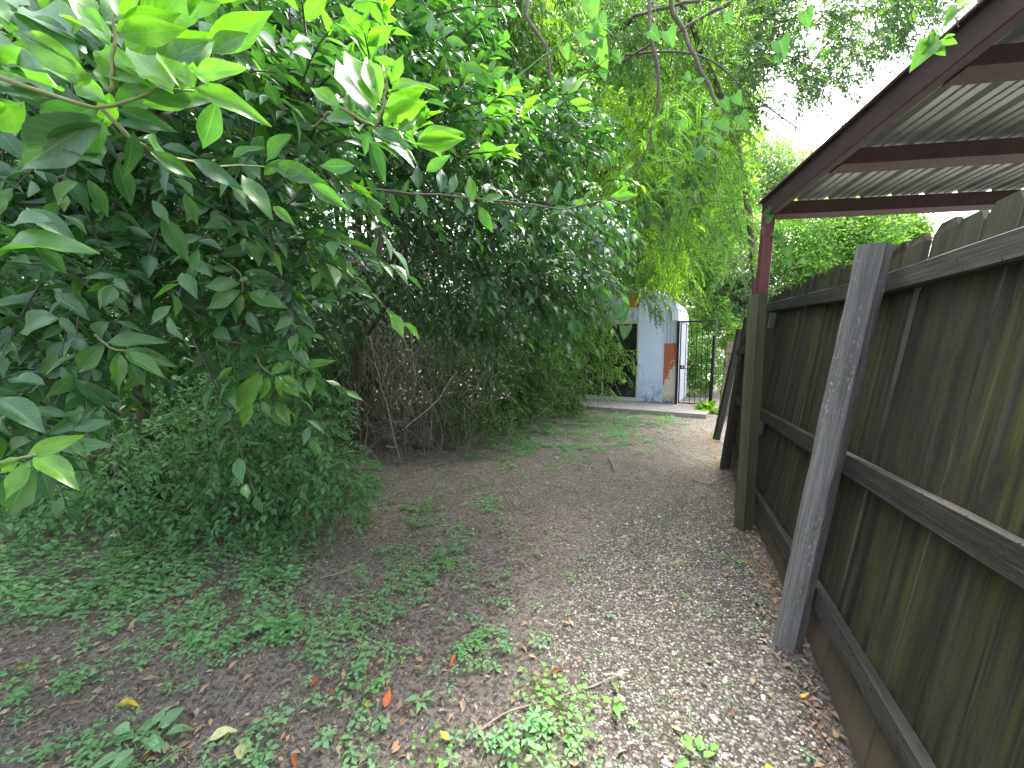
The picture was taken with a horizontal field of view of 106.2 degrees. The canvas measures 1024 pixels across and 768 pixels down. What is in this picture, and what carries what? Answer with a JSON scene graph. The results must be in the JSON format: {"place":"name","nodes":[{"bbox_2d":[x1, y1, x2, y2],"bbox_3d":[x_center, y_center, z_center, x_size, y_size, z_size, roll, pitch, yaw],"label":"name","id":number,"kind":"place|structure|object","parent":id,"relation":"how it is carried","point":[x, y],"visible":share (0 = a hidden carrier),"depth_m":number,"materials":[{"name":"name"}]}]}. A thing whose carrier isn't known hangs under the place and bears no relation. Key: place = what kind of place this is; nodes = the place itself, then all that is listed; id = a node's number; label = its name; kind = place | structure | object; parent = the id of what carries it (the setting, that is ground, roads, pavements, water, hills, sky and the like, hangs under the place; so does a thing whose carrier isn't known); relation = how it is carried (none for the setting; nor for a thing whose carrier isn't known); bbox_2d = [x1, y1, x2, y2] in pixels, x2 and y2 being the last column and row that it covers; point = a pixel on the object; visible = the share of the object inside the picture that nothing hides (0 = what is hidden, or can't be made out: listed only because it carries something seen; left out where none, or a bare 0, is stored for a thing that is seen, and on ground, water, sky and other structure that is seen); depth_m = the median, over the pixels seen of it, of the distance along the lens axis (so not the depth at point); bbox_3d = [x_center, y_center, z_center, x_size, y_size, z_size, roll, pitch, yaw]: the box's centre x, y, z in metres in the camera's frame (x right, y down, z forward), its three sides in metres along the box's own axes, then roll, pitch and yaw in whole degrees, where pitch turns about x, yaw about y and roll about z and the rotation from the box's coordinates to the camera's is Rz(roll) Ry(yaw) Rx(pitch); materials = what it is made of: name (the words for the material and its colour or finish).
{"place":"outdoors","nodes":[
{"label":"outdoors","id":0,"kind":"place"},
{"bbox_2d":[0,354,858,767],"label":"ground","id":1,"kind":"structure","parent":0,"point":[224,678],"depth_m":1.90,"materials":[{"name":"soil"}]},
{"bbox_2d":[115,697,139,706],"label":"fallen leaf","id":2,"kind":"object","parent":1,"relation":"on","point":[131,702],"visible":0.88,"depth_m":1.48,"materials":[{"name":"yellow plant"}]},
{"bbox_2d":[92,707,193,767],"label":"weed","id":3,"kind":"object","parent":1,"relation":"on","point":[170,716],"visible":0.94,"depth_m":1.33,"materials":[{"name":"green plant"}]},
{"bbox_2d":[143,750,153,762],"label":"fallen leaf","id":4,"kind":"object","parent":1,"relation":"on","point":[149,753],"visible":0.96,"depth_m":1.28,"materials":[{"name":"brown plant"}]},
{"bbox_2d":[159,676,178,686],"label":"fallen leaf","id":5,"kind":"object","parent":1,"relation":"on","point":[170,681],"visible":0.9,"depth_m":1.55,"materials":[{"name":"brown plant"}]},
{"bbox_2d":[0,357,403,561],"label":"understorey shrub","id":6,"kind":"object","parent":1,"relation":"on","point":[99,486],"visible":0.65,"depth_m":2.77,"materials":[{"name":"green plant"}]},
{"bbox_2d":[202,726,236,744],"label":"fallen leaf","id":7,"kind":"object","parent":1,"relation":"on","point":[220,732],"visible":0.92,"depth_m":1.35,"materials":[{"name":"yellow plant"}]},
{"bbox_2d":[234,740,251,759],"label":"fallen leaf","id":8,"kind":"object","parent":1,"relation":"on","point":[237,751],"visible":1,"depth_m":1.30,"materials":[{"name":"yellow plant"}]},
{"bbox_2d":[262,615,305,646],"bbox_3d":[-1.168,1.195,1.876,0.242,0.060,0.232,0,5,0],"label":"weed","id":9,"kind":"object","parent":1,"relation":"on","point":[282,626],"visible":0.33,"depth_m":1.89,"materials":[{"name":"green plant"}]},
{"bbox_2d":[291,753,296,767],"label":"fallen leaf","id":10,"kind":"object","parent":1,"relation":"on","point":[294,759],"visible":1,"depth_m":1.26,"materials":[{"name":"orange plant"}]},
{"bbox_2d":[0,0,626,536],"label":"woods","id":11,"kind":"object","parent":1,"relation":"on","point":[314,206],"depth_m":6.68,"materials":[{"name":"green plant"}]},
{"bbox_2d":[310,676,319,686],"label":"fallen leaf","id":12,"kind":"object","parent":1,"relation":"on","point":[314,681],"visible":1,"depth_m":1.56,"materials":[{"name":"brown plant"}]},
{"bbox_2d":[0,0,636,533],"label":"laurel tree","id":13,"kind":"object","parent":1,"relation":"on","point":[96,194],"visible":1,"depth_m":1.09,"materials":[{"name":"green plant"}]},
{"bbox_2d":[330,687,334,695],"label":"fallen leaf","id":14,"kind":"object","parent":1,"relation":"on","point":[332,692],"visible":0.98,"depth_m":1.50,"materials":[{"name":"brown plant"}]},
{"bbox_2d":[320,558,372,578],"bbox_3d":[-1.025,1.161,2.417,0.329,0.014,0.053,-4,6,-44],"label":"stick","id":15,"kind":"object","parent":1,"relation":"on","point":[343,571],"visible":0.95,"depth_m":2.37,"materials":[{"name":"wood"}]},
{"bbox_2d":[349,676,383,706],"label":"weed","id":16,"kind":"object","parent":1,"relation":"on","point":[376,690],"visible":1,"depth_m":1.52,"materials":[{"name":"green plant"}]},
{"bbox_2d":[383,689,390,707],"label":"fallen leaf","id":17,"kind":"object","parent":1,"relation":"on","point":[386,698],"visible":1,"depth_m":1.49,"materials":[{"name":"orange plant"}]},
{"bbox_2d":[0,437,798,767],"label":"grass","id":18,"kind":"structure","parent":1,"relation":"on","point":[440,621],"depth_m":1.80,"materials":[{"name":"green plant"}]},
{"bbox_2d":[0,408,816,767],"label":"ground cover","id":19,"kind":"object","parent":1,"relation":"on","point":[534,718],"visible":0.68,"depth_m":1.98,"materials":[{"name":"green plant"}]},
{"bbox_2d":[401,439,431,449],"bbox_3d":[-1.449,0.874,5.560,0.786,0.066,0.141,4,6,41],"label":"dead log","id":20,"kind":"object","parent":1,"relation":"on","point":[417,447],"visible":0.69,"depth_m":5.37,"materials":[{"name":"brown wood"}]},
{"bbox_2d":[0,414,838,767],"bbox_3d":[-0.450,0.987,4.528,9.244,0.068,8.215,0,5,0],"label":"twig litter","id":21,"kind":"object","parent":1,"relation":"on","point":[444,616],"visible":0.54,"depth_m":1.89,"materials":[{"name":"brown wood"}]},
{"bbox_2d":[405,690,435,713],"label":"weed","id":22,"kind":"object","parent":1,"relation":"on","point":[414,697],"visible":1,"depth_m":1.47,"materials":[{"name":"green plant"}]},
{"bbox_2d":[0,408,853,767],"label":"leaf litter","id":23,"kind":"object","parent":1,"relation":"on","point":[574,760],"visible":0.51,"depth_m":1.78,"materials":[{"name":"brown plant"}]},
{"bbox_2d":[298,189,560,469],"bbox_3d":[-1.631,-0.974,6.041,3.839,3.741,4.925,-4,6,-39],"label":"dead vine tangle","id":24,"kind":"object","parent":1,"relation":"on","point":[386,391],"visible":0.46,"depth_m":5.33,"materials":[{"name":"brown plant"}]},
{"bbox_2d":[410,723,452,767],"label":"weed","id":25,"kind":"object","parent":1,"relation":"on","point":[439,759],"visible":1,"depth_m":1.29,"materials":[{"name":"green plant"}]},
{"bbox_2d":[240,30,645,453],"bbox_3d":[-0.918,-0.726,3.542,4.394,3.825,2.678,3,6,34],"label":"laurel tree","id":26,"kind":"object","parent":1,"relation":"on","point":[511,278],"visible":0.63,"depth_m":2.57,"materials":[{"name":"green plant"}]},
{"bbox_2d":[488,0,616,101],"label":"tendril vine","id":27,"kind":"object","parent":26,"relation":"attached to","point":[593,30],"visible":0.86,"depth_m":2.42,"materials":[{"name":"green plant"}]},
{"bbox_2d":[556,214,631,339],"bbox_3d":[0.639,-0.874,3.018,0.624,1.048,0.064,0,5,0],"label":"hanging vine","id":28,"kind":"object","parent":26,"relation":"hanging from","point":[617,311],"visible":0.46,"depth_m":3.04,"materials":[{"name":"green plant"}]},
{"bbox_2d":[440,730,449,740],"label":"fallen leaf","id":29,"kind":"object","parent":1,"relation":"on","point":[445,734],"visible":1,"depth_m":1.34,"materials":[{"name":"yellow plant"}]},
{"bbox_2d":[450,654,455,667],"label":"fallen leaf","id":30,"kind":"object","parent":1,"relation":"on","point":[452,658],"visible":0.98,"depth_m":1.67,"materials":[{"name":"orange plant"}]},
{"bbox_2d":[402,302,593,458],"bbox_3d":[-0.100,-0.204,6.334,3.380,2.722,3.733,0,5,0],"label":"privet bush","id":31,"kind":"object","parent":1,"relation":"on","point":[543,381],"visible":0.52,"depth_m":5.71,"materials":[{"name":"green plant"}]},
{"bbox_2d":[504,461,516,467],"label":"weed","id":32,"kind":"object","parent":1,"relation":"on","point":[510,464],"visible":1,"depth_m":4.56,"materials":[{"name":"green plant"}]},
{"bbox_2d":[494,718,545,767],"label":"weed","id":33,"kind":"object","parent":1,"relation":"on","point":[518,750],"visible":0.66,"depth_m":1.29,"materials":[{"name":"green plant"}]},
{"bbox_2d":[514,662,566,704],"bbox_3d":[0.113,1.205,1.546,0.219,0.032,0.208,0,5,0],"label":"weed","id":34,"kind":"object","parent":1,"relation":"on","point":[516,682],"visible":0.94,"depth_m":1.54,"materials":[{"name":"green plant"}]},
{"bbox_2d":[469,676,617,740],"bbox_3d":[0.140,1.218,1.481,0.649,0.026,0.040,-2,5,-25],"label":"stick","id":35,"kind":"object","parent":1,"relation":"on","point":[496,718],"visible":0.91,"depth_m":1.44,"materials":[{"name":"wood"}]},
{"bbox_2d":[551,667,562,674],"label":"fallen leaf","id":36,"kind":"object","parent":1,"relation":"on","point":[555,669],"visible":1,"depth_m":1.62,"materials":[{"name":"orange plant"}]},
{"bbox_2d":[532,678,597,742],"bbox_3d":[0.194,1.208,1.442,0.247,0.037,0.261,1,5,16],"label":"weed","id":37,"kind":"object","parent":1,"relation":"on","point":[579,713],"visible":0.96,"depth_m":1.45,"materials":[{"name":"green plant"}]},
{"bbox_2d":[545,419,604,424],"bbox_3d":[1.200,0.741,7.361,1.178,0.044,0.349,1,5,9],"label":"stick","id":38,"kind":"object","parent":1,"relation":"on","point":[570,424],"visible":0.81,"depth_m":7.24,"materials":[{"name":"wood"}]},
{"bbox_2d":[436,0,778,218],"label":"broadleaf tree","id":39,"kind":"object","parent":1,"relation":"on","point":[620,86],"visible":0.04,"depth_m":11.31,"materials":[{"name":"green plant"}]},
{"bbox_2d":[502,396,714,418],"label":"slab","id":40,"kind":"structure","parent":1,"relation":"on","point":[675,410],"depth_m":8.93,"materials":[{"name":"concrete"}]},
{"bbox_2d":[549,282,688,403],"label":"garden shed","id":41,"kind":"structure","parent":40,"relation":"on","point":[655,371],"depth_m":9.88,"materials":[{"name":"white metal"}]},
{"bbox_2d":[564,324,602,396],"bbox_3d":[1.977,-0.658,10.773,1.216,2.008,0.020,3,5,32],"label":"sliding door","id":42,"kind":"structure","parent":41,"relation":"in","point":[594,381],"depth_m":10.64,"materials":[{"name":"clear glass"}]},
{"bbox_2d":[601,322,637,399],"bbox_3d":[2.854,-0.612,10.203,0.957,2.008,0.020,3,5,32],"label":"sliding door","id":43,"kind":"structure","parent":41,"relation":"in","point":[630,342],"depth_m":10.13,"materials":[{"name":"black glass"}]},
{"bbox_2d":[601,695,627,718],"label":"weed","id":44,"kind":"object","parent":1,"relation":"on","point":[617,707],"visible":1,"depth_m":1.45,"materials":[{"name":"green plant"}]},
{"bbox_2d":[611,682,618,693],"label":"fallen leaf","id":45,"kind":"object","parent":1,"relation":"on","point":[615,685],"visible":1,"depth_m":1.55,"materials":[{"name":"plant"}]},
{"bbox_2d":[523,231,709,418],"bbox_3d":[2.066,-1.314,8.354,4.284,4.474,2.120,0,5,0],"label":"elm shrub","id":46,"kind":"object","parent":1,"relation":"on","point":[585,369],"visible":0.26,"depth_m":8.11,"materials":[{"name":"green plant"}]},
{"bbox_2d":[298,0,979,404],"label":"willow oak tree","id":47,"kind":"object","parent":1,"relation":"on","point":[540,30],"visible":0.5,"depth_m":5.25,"materials":[{"name":"green plant"}]},
{"bbox_2d":[505,468,846,767],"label":"gravel","id":48,"kind":"structure","parent":1,"relation":"on","point":[690,733],"depth_m":1.74,"materials":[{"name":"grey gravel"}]},
{"bbox_2d":[586,155,767,302],"bbox_3d":[5.027,-3.617,12.450,6.206,8.359,3.787,0,5,0],"label":"broadleaf tree","id":49,"kind":"object","parent":1,"relation":"on","point":[711,280],"visible":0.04,"depth_m":11.80,"materials":[{"name":"green plant"}]},
{"bbox_2d":[674,734,720,767],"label":"weed","id":50,"kind":"object","parent":1,"relation":"on","point":[682,762],"visible":1,"depth_m":1.31,"materials":[{"name":"green plant"}]},
{"bbox_2d":[691,400,718,413],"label":"fern","id":51,"kind":"object","parent":1,"relation":"on","point":[706,406],"visible":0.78,"depth_m":8.62,"materials":[{"name":"green plant"}]},
{"bbox_2d":[692,478,723,483],"bbox_3d":[2.032,1.017,3.986,0.304,0.025,0.126,2,5,25],"label":"stick","id":52,"kind":"object","parent":1,"relation":"on","point":[706,483],"visible":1,"depth_m":3.96,"materials":[{"name":"wood"}]},
{"bbox_2d":[685,327,732,392],"bbox_3d":[8.498,-0.856,13.777,9.171,2.392,2.586,0,5,0],"label":"hedge","id":53,"kind":"object","parent":1,"relation":"on","point":[718,389],"visible":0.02,"depth_m":13.36,"materials":[{"name":"green plant"}]},
{"bbox_2d":[708,336,714,402],"bbox_3d":[4.727,-0.239,9.081,0.077,1.780,0.077,4,6,32],"label":"gate post","id":54,"kind":"object","parent":1,"relation":"on","point":[711,381],"visible":0.8,"depth_m":9.05,"materials":[{"name":"black metal"}]},
{"bbox_2d":[675,320,716,404],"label":"iron gate","id":55,"kind":"structure","parent":54,"relation":"attached to","point":[678,360],"depth_m":9.32,"materials":[{"name":"metal"}]},
{"bbox_2d":[685,292,743,396],"bbox_3d":[6.468,-1.212,12.497,3.138,3.736,1.955,-4,6,-37],"label":"sapling","id":56,"kind":"object","parent":1,"relation":"on","point":[722,317],"visible":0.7,"depth_m":12.06,"materials":[{"name":"green plant"}]},
{"bbox_2d":[718,341,734,415],"bbox_3d":[5.080,-0.066,8.320,1.648,1.692,0.113,-2,5,-24],"label":"brace timber","id":57,"kind":"object","parent":1,"relation":"on","point":[729,348],"visible":0.12,"depth_m":8.02,"materials":[{"name":"wood"}]},
{"bbox_2d":[664,207,790,335],"bbox_3d":[7.949,-3.246,14.111,5.348,7.351,4.029,0,5,0],"label":"broadleaf tree","id":58,"kind":"object","parent":1,"relation":"on","point":[738,294],"visible":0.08,"depth_m":13.03,"materials":[{"name":"green plant"}]},
{"bbox_2d":[713,329,741,439],"bbox_3d":[3.371,0.052,6.009,0.095,1.846,0.094,13,-1,12],"label":"brace timber","id":59,"kind":"object","parent":1,"relation":"on","point":[725,398],"visible":0.83,"depth_m":5.97,"materials":[{"name":"grey wood"}]},
{"bbox_2d":[719,317,746,469],"bbox_3d":[2.652,0.143,4.549,0.096,1.881,0.095,10,-1,12],"label":"brace timber","id":60,"kind":"object","parent":1,"relation":"on","point":[729,438],"visible":0.66,"depth_m":4.51,"materials":[{"name":"brown wood"}]},
{"bbox_2d":[720,553,745,563],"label":"weed","id":61,"kind":"object","parent":1,"relation":"on","point":[731,560],"visible":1,"depth_m":2.46,"materials":[{"name":"green plant"}]},
{"bbox_2d":[730,339,745,471],"bbox_3d":[2.643,0.189,4.465,0.144,1.709,0.927,2,5,23],"label":"wooden fence","id":62,"kind":"object","parent":1,"relation":"on","point":[735,444],"visible":0.3,"depth_m":4.38,"materials":[{"name":"brown wood"}]},
{"bbox_2d":[734,294,767,532],"bbox_3d":[1.807,0.275,2.919,0.096,1.885,0.095,2,3,-12],"label":"wooden post","id":63,"kind":"object","parent":1,"relation":"on","point":[751,405],"visible":0.98,"depth_m":2.89,"materials":[{"name":"brown wood"}]},
{"bbox_2d":[692,121,826,372],"bbox_3d":[13.063,-7.196,21.379,9.992,14.074,5.846,0,5,0],"label":"broadleaf tree","id":64,"kind":"object","parent":1,"relation":"on","point":[773,176],"visible":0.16,"depth_m":20.01,"materials":[{"name":"green plant"}]},
{"bbox_2d":[584,0,947,297],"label":"mimosa tree","id":65,"kind":"object","parent":1,"relation":"on","point":[658,117],"visible":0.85,"depth_m":4.03,"materials":[{"name":"green plant"}]},
{"bbox_2d":[597,0,813,164],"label":"arrowleaf vine","id":66,"kind":"object","parent":65,"relation":"attached to","point":[780,47],"visible":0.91,"depth_m":3.10,"materials":[{"name":"green plant"}]},
{"bbox_2d":[800,692,808,697],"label":"fallen leaf","id":67,"kind":"object","parent":1,"relation":"on","point":[804,694],"visible":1,"depth_m":1.53,"materials":[{"name":"yellow plant"}]},
{"bbox_2d":[773,242,894,654],"bbox_3d":[1.374,0.382,1.688,0.105,1.919,0.104,4,8,-20],"label":"leaning post","id":68,"kind":"object","parent":1,"relation":"on","point":[867,282],"visible":0.95,"depth_m":1.64,"materials":[{"name":"grey wood"}]},
{"bbox_2d":[831,729,838,736],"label":"fallen leaf","id":69,"kind":"object","parent":1,"relation":"on","point":[835,733],"visible":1,"depth_m":1.36,"materials":[{"name":"brown plant"}]},
{"bbox_2d":[739,193,946,298],"bbox_3d":[12.030,-3.495,13.837,8.088,7.870,4.504,0,5,0],"label":"broadleaf tree","id":70,"kind":"object","parent":1,"relation":"on","point":[823,245],"visible":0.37,"depth_m":12.82,"materials":[{"name":"green plant"}]},
{"bbox_2d":[734,190,1023,767],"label":"wooden fence","id":71,"kind":"object","parent":1,"relation":"on","point":[914,635],"visible":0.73,"depth_m":1.20,"materials":[{"name":"brown wood"}]},
{"bbox_2d":[734,0,1023,506],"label":"metal carport","id":72,"kind":"object","parent":1,"relation":"on","point":[937,130],"visible":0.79,"depth_m":2.32,"materials":[{"name":"red paint"}]},
{"bbox_2d":[756,190,806,266],"bbox_3d":[2.306,-1.257,3.162,0.694,0.612,0.212,-2,5,-28],"label":"carport vine","id":73,"kind":"object","parent":72,"relation":"attached to","point":[786,252],"visible":1,"depth_m":3.10,"materials":[{"name":"green plant"}]},
{"bbox_2d":[909,0,971,72],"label":"roof vine","id":74,"kind":"object","parent":72,"relation":"on","point":[926,48],"visible":1,"depth_m":1.49,"materials":[{"name":"green plant"}]},
{"bbox_2d":[36,0,1023,353],"label":"sky","id":75,"kind":"structure","parent":0,"point":[820,129],"materials":[{"name":"white"}]}
]}

